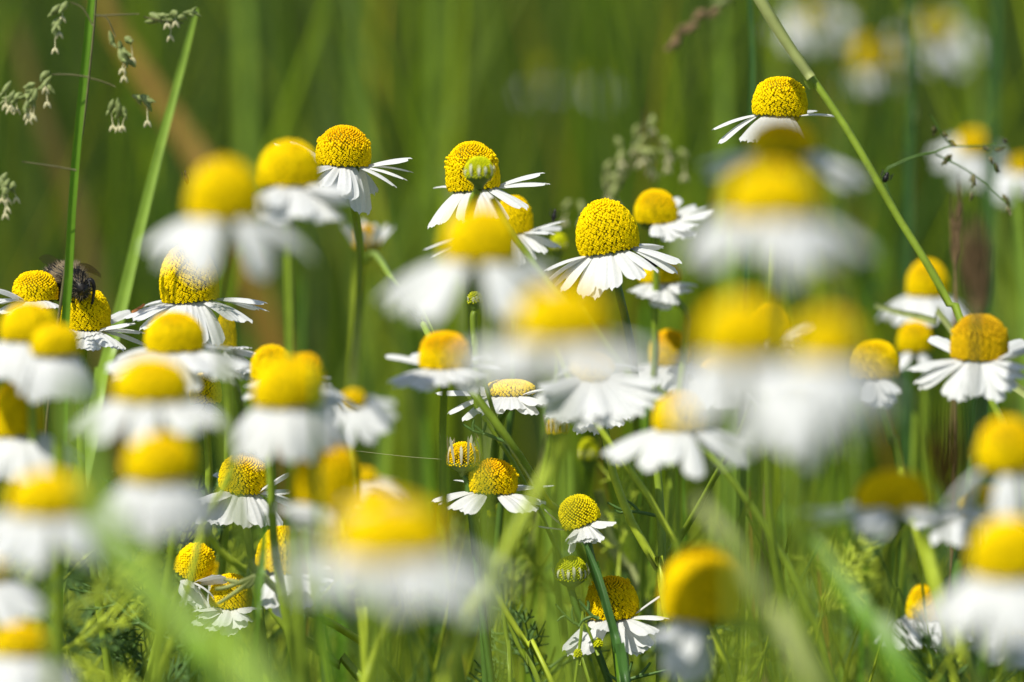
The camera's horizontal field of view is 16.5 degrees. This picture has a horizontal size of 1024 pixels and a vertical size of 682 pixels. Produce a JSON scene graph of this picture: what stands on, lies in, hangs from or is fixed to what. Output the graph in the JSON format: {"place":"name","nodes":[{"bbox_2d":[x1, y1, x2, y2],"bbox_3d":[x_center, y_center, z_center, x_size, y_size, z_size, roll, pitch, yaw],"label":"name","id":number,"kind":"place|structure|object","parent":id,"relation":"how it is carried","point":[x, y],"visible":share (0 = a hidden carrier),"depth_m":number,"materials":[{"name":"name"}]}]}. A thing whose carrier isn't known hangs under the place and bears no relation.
{"place":"outdoors","nodes":[
{"label":"outdoors","id":0,"kind":"place"},
{"bbox_2d":[3,0,1019,276],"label":"grass","id":1,"kind":"structure","parent":0,"point":[463,22],"depth_m":3.50,"materials":[{"name":"plant"}]},
{"bbox_2d":[0,0,1023,681],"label":"tall grass","id":2,"kind":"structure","parent":0,"point":[28,214],"depth_m":1.26,"materials":[{"name":"plant"}]},
{"bbox_2d":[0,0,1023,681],"bbox_3d":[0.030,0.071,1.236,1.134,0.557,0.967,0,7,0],"label":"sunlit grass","id":3,"kind":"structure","parent":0,"point":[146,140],"depth_m":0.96,"materials":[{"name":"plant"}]},
{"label":"ground","id":4,"kind":"structure","parent":0,"visible":0},
{"bbox_2d":[0,561,44,627],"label":"chamomile flower","id":5,"kind":"object","parent":4,"relation":"on","point":[17,597],"visible":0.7,"depth_m":0.40,"materials":[{"name":"white plant"}]},
{"bbox_2d":[0,270,58,411],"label":"chamomile flower","id":6,"kind":"object","parent":4,"relation":"on","point":[40,287],"visible":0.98,"depth_m":0.50,"materials":[{"name":"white plant"}]},
{"bbox_2d":[0,381,70,633],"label":"chamomile flower","id":7,"kind":"object","parent":4,"relation":"on","point":[21,456],"visible":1,"depth_m":0.43,"materials":[{"name":"white plant"}]},
{"bbox_2d":[0,301,79,624],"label":"chamomile flower","id":8,"kind":"object","parent":4,"relation":"on","point":[20,324],"visible":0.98,"depth_m":0.42,"materials":[{"name":"white plant"}]},
{"bbox_2d":[0,622,79,681],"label":"chamomile flower","id":9,"kind":"object","parent":4,"relation":"on","point":[22,652],"visible":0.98,"depth_m":0.37,"materials":[{"name":"white plant"}]},
{"bbox_2d":[18,322,95,672],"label":"chamomile flower","id":10,"kind":"object","parent":4,"relation":"on","point":[54,365],"visible":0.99,"depth_m":0.42,"materials":[{"name":"white plant"}]},
{"bbox_2d":[0,470,149,681],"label":"chamomile flower","id":11,"kind":"object","parent":4,"relation":"on","point":[46,507],"visible":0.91,"depth_m":0.34,"materials":[{"name":"white plant"}]},
{"bbox_2d":[10,25,140,679],"bbox_3d":[-0.123,0.145,1.007,0.056,0.467,0.012,6,9,39],"label":"grass blade","id":12,"kind":"object","parent":4,"relation":"on","point":[118,444],"visible":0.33,"depth_m":0.99,"materials":[{"name":"plant"}]},
{"bbox_2d":[61,0,94,472],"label":"grass blade","id":13,"kind":"object","parent":4,"relation":"on","point":[70,238],"visible":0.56,"depth_m":0.48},
{"bbox_2d":[0,0,201,571],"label":"flowering grass","id":14,"kind":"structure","parent":4,"relation":"on","point":[30,95],"depth_m":0.48,"materials":[{"name":"plant"}]},
{"bbox_2d":[60,288,144,679],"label":"chamomile flower","id":15,"kind":"object","parent":4,"relation":"on","point":[90,324],"visible":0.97,"depth_m":0.50,"materials":[{"name":"white plant"}]},
{"bbox_2d":[39,254,100,304],"bbox_3d":[-0.063,-0.009,0.502,0.010,0.007,0.016,0,7,0],"label":"bumblebee","id":16,"kind":"object","parent":15,"relation":"on","point":[82,283],"visible":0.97,"depth_m":0.50,"materials":[{"name":"brown"}]},
{"bbox_2d":[43,8,198,626],"bbox_3d":[-0.063,0.192,0.553,0.008,0.485,0.045,4,8,32],"label":"grass stem","id":17,"kind":"object","parent":4,"relation":"on","point":[100,377],"visible":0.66,"depth_m":0.54,"materials":[{"name":"plant"}]},
{"bbox_2d":[86,582,189,681],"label":"feathery plant","id":18,"kind":"object","parent":4,"relation":"on","point":[135,655],"visible":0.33,"depth_m":0.52,"materials":[{"name":"green plant"}]},
{"bbox_2d":[63,356,236,681],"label":"chamomile flower","id":19,"kind":"object","parent":4,"relation":"on","point":[148,391],"visible":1,"depth_m":0.38,"materials":[{"name":"white plant"}]},
{"bbox_2d":[108,432,220,681],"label":"chamomile flower","id":20,"kind":"object","parent":4,"relation":"on","point":[159,470],"visible":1,"depth_m":0.36,"materials":[{"name":"white plant"}]},
{"bbox_2d":[64,382,275,681],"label":"grass blade","id":21,"kind":"object","parent":4,"relation":"on","point":[218,638],"visible":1,"depth_m":0.28,"materials":[{"name":"plant"}]},
{"bbox_2d":[105,311,249,681],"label":"chamomile flower","id":22,"kind":"object","parent":4,"relation":"on","point":[177,337],"visible":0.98,"depth_m":0.45,"materials":[{"name":"white plant"}]},
{"bbox_2d":[143,542,226,681],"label":"chamomile flower","id":23,"kind":"object","parent":4,"relation":"on","point":[203,576],"visible":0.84,"depth_m":0.50,"materials":[{"name":"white plant"}]},
{"bbox_2d":[123,246,268,646],"bbox_3d":[-0.044,0.204,0.586,0.020,0.453,0.138,0,7,0],"label":"chamomile flower","id":24,"kind":"object","parent":4,"relation":"on","point":[182,289],"visible":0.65,"depth_m":0.50,"materials":[{"name":"white plant"}]},
{"bbox_2d":[189,372,220,681],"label":"chamomile flower","id":25,"kind":"object","parent":4,"relation":"on","point":[207,393],"visible":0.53,"depth_m":0.51,"materials":[{"name":"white plant"}]},
{"bbox_2d":[97,0,319,673],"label":"grass blade","id":26,"kind":"object","parent":4,"relation":"on","point":[150,86],"visible":0.34,"depth_m":0.94,"materials":[{"name":"plant"}]},
{"bbox_2d":[195,573,248,681],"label":"chamomile flower","id":27,"kind":"object","parent":4,"relation":"on","point":[233,610],"visible":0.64,"depth_m":0.50,"materials":[{"name":"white plant"}]},
{"bbox_2d":[143,156,314,670],"bbox_3d":[-0.018,0.216,0.396,0.044,0.475,0.022,-3,7,-20],"label":"chamomile flower","id":28,"kind":"object","parent":4,"relation":"on","point":[224,206],"visible":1,"depth_m":0.36,"materials":[{"name":"white plant"}]},
{"bbox_2d":[210,320,253,674],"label":"chamomile flower","id":29,"kind":"object","parent":4,"relation":"on","point":[238,353],"visible":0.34,"depth_m":0.52,"materials":[{"name":"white plant"}]},
{"bbox_2d":[208,453,283,673],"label":"chamomile flower","id":30,"kind":"object","parent":4,"relation":"on","point":[252,479],"visible":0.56,"depth_m":0.50,"materials":[{"name":"white plant"}]},
{"bbox_2d":[237,0,258,613],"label":"grass blade","id":31,"kind":"object","parent":4,"relation":"on","point":[245,147],"visible":0.24,"depth_m":1.00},
{"bbox_2d":[242,344,330,656],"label":"chamomile flower","id":32,"kind":"object","parent":4,"relation":"on","point":[263,356],"visible":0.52,"depth_m":0.47,"materials":[{"name":"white plant"}]},
{"bbox_2d":[233,356,349,681],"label":"chamomile flower","id":33,"kind":"object","parent":4,"relation":"on","point":[280,414],"visible":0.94,"depth_m":0.40,"materials":[{"name":"white plant"}]},
{"bbox_2d":[205,526,403,681],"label":"chamomile stalk","id":34,"kind":"object","parent":4,"relation":"on","point":[227,557],"visible":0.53,"depth_m":0.48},
{"bbox_2d":[257,139,355,681],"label":"chamomile flower","id":35,"kind":"object","parent":4,"relation":"on","point":[289,174],"visible":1,"depth_m":0.43,"materials":[{"name":"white plant"}]},
{"bbox_2d":[255,525,361,681],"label":"chamomile flower","id":36,"kind":"object","parent":4,"relation":"on","point":[270,601],"visible":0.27,"depth_m":0.49,"materials":[{"name":"white plant"}]},
{"bbox_2d":[277,444,358,681],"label":"chamomile flower","id":37,"kind":"object","parent":4,"relation":"on","point":[339,472],"visible":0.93,"depth_m":0.40,"materials":[{"name":"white plant"}]},
{"bbox_2d":[312,357,331,681],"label":"grass leaf","id":38,"kind":"object","parent":4,"relation":"on","point":[323,604],"visible":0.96,"depth_m":0.38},
{"bbox_2d":[296,352,359,681],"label":"chamomile flower","id":39,"kind":"object","parent":4,"relation":"on","point":[332,396],"visible":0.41,"depth_m":0.44,"materials":[{"name":"white plant"}]},
{"bbox_2d":[350,0,371,467],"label":"grass blade","id":40,"kind":"object","parent":4,"relation":"on","point":[366,346],"visible":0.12,"depth_m":1.10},
{"bbox_2d":[315,125,412,681],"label":"chamomile flower","id":41,"kind":"object","parent":4,"relation":"on","point":[343,153],"visible":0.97,"depth_m":0.50,"materials":[{"name":"white plant"}]},
{"bbox_2d":[334,389,397,653],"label":"chamomile flower","id":42,"kind":"object","parent":4,"relation":"on","point":[369,420],"visible":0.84,"depth_m":0.62,"materials":[{"name":"white plant"}]},
{"bbox_2d":[337,485,412,681],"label":"chamomile flower","id":43,"kind":"object","parent":4,"relation":"on","point":[365,495],"visible":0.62,"depth_m":0.33,"materials":[{"name":"yellow plant"}]},
{"bbox_2d":[268,500,511,681],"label":"chamomile flower","id":44,"kind":"object","parent":4,"relation":"on","point":[396,545],"visible":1,"depth_m":0.28,"materials":[{"name":"white plant"}]},
{"bbox_2d":[427,0,442,496],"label":"grass blade","id":45,"kind":"object","parent":4,"relation":"on","point":[438,50],"visible":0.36,"depth_m":1.15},
{"bbox_2d":[385,331,499,681],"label":"chamomile flower","id":46,"kind":"object","parent":4,"relation":"on","point":[436,357],"visible":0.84,"depth_m":0.45,"materials":[{"name":"white plant"}]},
{"bbox_2d":[377,205,558,681],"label":"chamomile flower","id":47,"kind":"object","parent":4,"relation":"on","point":[481,247],"visible":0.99,"depth_m":0.36,"materials":[{"name":"white plant"}]},
{"bbox_2d":[447,435,494,681],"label":"chamomile bud","id":48,"kind":"object","parent":4,"relation":"on","point":[461,458],"visible":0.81,"depth_m":0.50,"materials":[{"name":"yellow plant"}]},
{"bbox_2d":[463,156,494,681],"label":"chamomile bud","id":49,"kind":"object","parent":4,"relation":"on","point":[478,172],"visible":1,"depth_m":0.49,"materials":[{"name":"green plant"}]},
{"bbox_2d":[428,141,548,675],"bbox_3d":[-0.003,0.195,0.598,0.017,0.467,0.154,0,7,0],"label":"chamomile flower","id":50,"kind":"object","parent":4,"relation":"on","point":[459,185],"visible":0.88,"depth_m":0.50,"materials":[{"name":"white plant"}]},
{"bbox_2d":[434,379,542,665],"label":"chamomile flower","id":51,"kind":"object","parent":4,"relation":"on","point":[506,396],"visible":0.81,"depth_m":0.50,"materials":[{"name":"white plant"}]},
{"bbox_2d":[431,458,554,681],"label":"chamomile flower","id":52,"kind":"object","parent":4,"relation":"on","point":[504,486],"visible":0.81,"depth_m":0.50,"materials":[{"name":"white plant"}]},
{"bbox_2d":[424,195,563,652],"bbox_3d":[-0.004,0.205,0.552,0.024,0.458,0.014,0,7,0],"label":"chamomile flower","id":53,"kind":"object","parent":4,"relation":"on","point":[522,219],"visible":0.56,"depth_m":0.52,"materials":[{"name":"white plant"}]},
{"bbox_2d":[440,444,554,681],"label":"grass blade","id":54,"kind":"object","parent":4,"relation":"on","point":[503,557],"visible":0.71,"depth_m":0.39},
{"bbox_2d":[341,220,655,670],"bbox_3d":[0.008,0.208,0.570,0.058,0.448,0.112,-1,7,-9],"label":"chamomile flower","id":55,"kind":"object","parent":4,"relation":"on","point":[374,236],"visible":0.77,"depth_m":0.52,"materials":[{"name":"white plant"}]},
{"bbox_2d":[0,451,1023,681],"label":"fine foliage","id":56,"kind":"object","parent":4,"relation":"on","point":[433,634],"visible":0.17,"depth_m":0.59,"materials":[{"name":"green plant"}]},
{"bbox_2d":[465,598,610,681],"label":"feathery plant","id":57,"kind":"object","parent":4,"relation":"on","point":[530,636],"visible":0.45,"depth_m":0.52,"materials":[{"name":"green plant"}]},
{"bbox_2d":[519,233,567,681],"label":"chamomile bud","id":58,"kind":"object","parent":4,"relation":"on","point":[559,239],"visible":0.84,"depth_m":0.57,"materials":[{"name":"green plant"}]},
{"bbox_2d":[544,405,558,680],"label":"grass blade","id":59,"kind":"object","parent":4,"relation":"on","point":[551,621],"visible":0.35,"depth_m":0.62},
{"bbox_2d":[454,285,676,681],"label":"chamomile flower","id":60,"kind":"object","parent":4,"relation":"on","point":[565,329],"visible":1,"depth_m":0.30,"materials":[{"name":"white plant"}]},
{"bbox_2d":[539,494,617,677],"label":"chamomile flower","id":61,"kind":"object","parent":4,"relation":"on","point":[584,514],"visible":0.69,"depth_m":0.50,"materials":[{"name":"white plant"}]},
{"bbox_2d":[551,555,612,681],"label":"chamomile bud","id":62,"kind":"object","parent":4,"relation":"on","point":[578,572],"visible":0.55,"depth_m":0.50,"materials":[{"name":"green plant"}]},
{"bbox_2d":[535,364,663,681],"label":"chamomile flower","id":63,"kind":"object","parent":4,"relation":"on","point":[588,403],"visible":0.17,"depth_m":0.45,"materials":[{"name":"white plant"}]},
{"bbox_2d":[519,108,688,672],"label":"flowering grass","id":64,"kind":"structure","parent":4,"relation":"on","point":[650,153],"depth_m":0.59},
{"bbox_2d":[582,539,630,681],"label":"grass leaf","id":65,"kind":"object","parent":4,"relation":"on","point":[621,655],"visible":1,"depth_m":0.49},
{"bbox_2d":[549,417,671,626],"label":"chamomile flower","id":66,"kind":"object","parent":4,"relation":"on","point":[657,563],"depth_m":0.50,"materials":[{"name":"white plant"}]},
{"bbox_2d":[550,198,681,575],"bbox_3d":[0.023,0.199,0.600,0.019,0.459,0.168,1,7,7],"label":"chamomile flower","id":67,"kind":"object","parent":4,"relation":"on","point":[607,240],"visible":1,"depth_m":0.50,"materials":[{"name":"white plant"}]},
{"bbox_2d":[571,575,664,665],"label":"chamomile flower","id":68,"kind":"object","parent":4,"relation":"on","point":[626,609],"visible":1,"depth_m":0.50,"materials":[{"name":"white plant"}]},
{"bbox_2d":[615,329,691,681],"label":"chamomile flower","id":69,"kind":"object","parent":4,"relation":"on","point":[670,343],"visible":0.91,"depth_m":0.55,"materials":[{"name":"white plant"}]},
{"bbox_2d":[627,263,697,681],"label":"chamomile flower","id":70,"kind":"object","parent":4,"relation":"on","point":[665,297],"visible":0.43,"depth_m":0.55,"materials":[{"name":"white plant"}]},
{"bbox_2d":[490,196,836,681],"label":"chamomile stalk","id":71,"kind":"object","parent":4,"relation":"on","point":[719,465],"visible":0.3,"depth_m":0.47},
{"bbox_2d":[594,425,732,681],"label":"chamomile stalk","id":72,"kind":"object","parent":4,"relation":"on","point":[661,519],"visible":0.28,"depth_m":0.48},
{"bbox_2d":[634,189,715,681],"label":"chamomile flower","id":73,"kind":"object","parent":4,"relation":"on","point":[657,213],"visible":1,"depth_m":0.54,"materials":[{"name":"white plant"}]},
{"bbox_2d":[602,391,749,554],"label":"chamomile flower","id":74,"kind":"object","parent":4,"relation":"on","point":[670,438],"visible":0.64,"depth_m":0.43,"materials":[{"name":"white plant"}]},
{"bbox_2d":[627,401,751,681],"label":"chamomile stalk","id":75,"kind":"object","parent":4,"relation":"on","point":[658,482],"visible":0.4,"depth_m":0.51,"materials":[{"name":"green plant"}]},
{"bbox_2d":[647,545,732,681],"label":"chamomile flower","id":76,"kind":"object","parent":4,"relation":"on","point":[696,597],"visible":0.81,"depth_m":0.40,"materials":[{"name":"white plant"}]},
{"bbox_2d":[658,296,788,681],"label":"chamomile flower","id":77,"kind":"object","parent":4,"relation":"on","point":[741,341],"visible":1,"depth_m":0.29,"materials":[{"name":"white plant"}]},
{"bbox_2d":[717,6,730,680],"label":"grass blade","id":78,"kind":"object","parent":4,"relation":"on","point":[724,280],"visible":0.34,"depth_m":0.82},
{"bbox_2d":[692,497,814,681],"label":"grass blade","id":79,"kind":"object","parent":4,"relation":"on","point":[796,652],"visible":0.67,"depth_m":0.34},
{"bbox_2d":[712,76,833,143],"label":"chamomile flower","id":80,"kind":"object","parent":4,"relation":"on","point":[777,97],"visible":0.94,"depth_m":0.50,"materials":[{"name":"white plant"}]},
{"bbox_2d":[681,165,871,681],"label":"chamomile flower","id":81,"kind":"object","parent":4,"relation":"on","point":[770,211],"visible":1,"depth_m":0.30,"materials":[{"name":"white plant"}]},
{"bbox_2d":[699,118,866,681],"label":"chamomile flower","id":82,"kind":"object","parent":4,"relation":"on","point":[787,144],"visible":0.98,"depth_m":0.37,"materials":[{"name":"white plant"}]},
{"bbox_2d":[664,0,916,649],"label":"seed spike","id":83,"kind":"object","parent":4,"relation":"on","point":[690,27],"visible":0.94,"depth_m":0.60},
{"bbox_2d":[721,404,860,681],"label":"chamomile flower","id":84,"kind":"object","parent":4,"relation":"on","point":[796,434],"visible":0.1,"depth_m":0.34,"materials":[{"name":"white plant"}]},
{"bbox_2d":[754,2,851,560],"bbox_3d":[0.093,0.122,1.186,0.035,0.469,0.028,0,7,0],"label":"chamomile flower","id":85,"kind":"object","parent":4,"relation":"on","point":[797,29],"visible":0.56,"depth_m":1.15,"materials":[{"name":"white plant"}]},
{"bbox_2d":[753,313,896,681],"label":"chamomile flower","id":86,"kind":"object","parent":4,"relation":"on","point":[826,376],"visible":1,"depth_m":0.28,"materials":[{"name":"white plant"}]},
{"bbox_2d":[781,511,919,681],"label":"grass blade","id":87,"kind":"object","parent":4,"relation":"on","point":[895,659],"visible":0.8,"depth_m":0.37,"materials":[{"name":"plant"}]},
{"bbox_2d":[842,37,902,653],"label":"chamomile flower","id":88,"kind":"object","parent":4,"relation":"on","point":[861,46],"visible":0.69,"depth_m":1.15,"materials":[{"name":"white plant"}]},
{"bbox_2d":[753,0,1003,419],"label":"grass stalk","id":89,"kind":"object","parent":4,"relation":"on","point":[811,81],"depth_m":0.49,"materials":[{"name":"plant"}]},
{"bbox_2d":[806,469,991,681],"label":"chamomile flower","id":90,"kind":"object","parent":4,"relation":"on","point":[892,502],"visible":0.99,"depth_m":0.39,"materials":[{"name":"white plant"}]},
{"bbox_2d":[899,0,913,648],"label":"grass blade","id":91,"kind":"object","parent":4,"relation":"on","point":[905,404],"visible":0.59,"depth_m":0.64,"materials":[{"name":"plant"}]},
{"bbox_2d":[883,320,933,681],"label":"chamomile flower","id":92,"kind":"object","parent":4,"relation":"on","point":[914,346],"visible":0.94,"depth_m":0.59,"materials":[{"name":"white plant"}]},
{"bbox_2d":[860,340,959,681],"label":"chamomile flower","id":93,"kind":"object","parent":4,"relation":"on","point":[880,360],"visible":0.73,"depth_m":0.46,"materials":[{"name":"white plant"}]},
{"bbox_2d":[876,259,971,665],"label":"chamomile flower","id":94,"kind":"object","parent":4,"relation":"on","point":[922,296],"visible":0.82,"depth_m":0.60,"materials":[{"name":"white plant"}]},
{"bbox_2d":[899,583,974,680],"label":"chamomile flower","id":95,"kind":"object","parent":4,"relation":"on","point":[915,600],"visible":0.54,"depth_m":0.54,"materials":[{"name":"white plant"}]},
{"bbox_2d":[890,13,986,414],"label":"chamomile flower","id":96,"kind":"object","parent":4,"relation":"on","point":[946,28],"visible":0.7,"depth_m":1.15,"materials":[{"name":"white plant"}]},
{"bbox_2d":[924,400,966,681],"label":"seed plume","id":97,"kind":"object","parent":4,"relation":"on","point":[946,468],"visible":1,"depth_m":0.40,"materials":[{"name":"plant"}]},
{"bbox_2d":[949,174,962,582],"bbox_3d":[0.070,0.201,0.583,0.003,0.458,0.009,0,7,0],"label":"seed plume","id":98,"kind":"object","parent":4,"relation":"on","point":[955,238],"visible":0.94,"depth_m":0.56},
{"bbox_2d":[899,607,1019,681],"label":"feathery plant","id":99,"kind":"object","parent":4,"relation":"on","point":[926,640],"visible":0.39,"depth_m":0.47,"materials":[{"name":"green plant"}]},
{"bbox_2d":[907,314,1023,681],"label":"chamomile flower","id":100,"kind":"object","parent":4,"relation":"on","point":[997,375],"visible":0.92,"depth_m":0.47,"materials":[{"name":"white plant"}]},
{"bbox_2d":[930,129,1005,593],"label":"chamomile flower","id":101,"kind":"object","parent":4,"relation":"on","point":[971,160],"visible":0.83,"depth_m":0.78,"materials":[{"name":"white plant"}]},
{"bbox_2d":[913,484,1023,681],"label":"chamomile flower","id":102,"kind":"object","parent":4,"relation":"on","point":[957,533],"visible":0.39,"depth_m":0.44,"materials":[{"name":"white plant"}]},
{"bbox_2d":[916,516,1023,681],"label":"chamomile flower","id":103,"kind":"object","parent":4,"relation":"on","point":[989,592],"visible":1,"depth_m":0.34,"materials":[{"name":"white plant"}]},
{"bbox_2d":[958,207,993,681],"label":"seed plume","id":104,"kind":"object","parent":4,"relation":"on","point":[974,275],"visible":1,"depth_m":0.40,"materials":[{"name":"plant"}]},
{"bbox_2d":[945,415,1023,662],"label":"chamomile flower","id":105,"kind":"object","parent":4,"relation":"on","point":[999,454],"visible":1,"depth_m":0.38,"materials":[{"name":"white plant"}]},
{"bbox_2d":[974,0,1000,643],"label":"grass blade","id":106,"kind":"object","parent":4,"relation":"on","point":[988,203],"visible":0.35,"depth_m":0.70,"materials":[{"name":"plant"}]},
{"bbox_2d":[995,155,1023,338],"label":"chamomile flower","id":107,"kind":"object","parent":4,"relation":"on","point":[1004,182],"visible":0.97,"depth_m":0.76,"materials":[{"name":"white plant"}]},
{"bbox_2d":[1012,182,1023,513],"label":"grass blade","id":108,"kind":"object","parent":4,"relation":"on","point":[1019,244],"visible":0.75,"depth_m":0.64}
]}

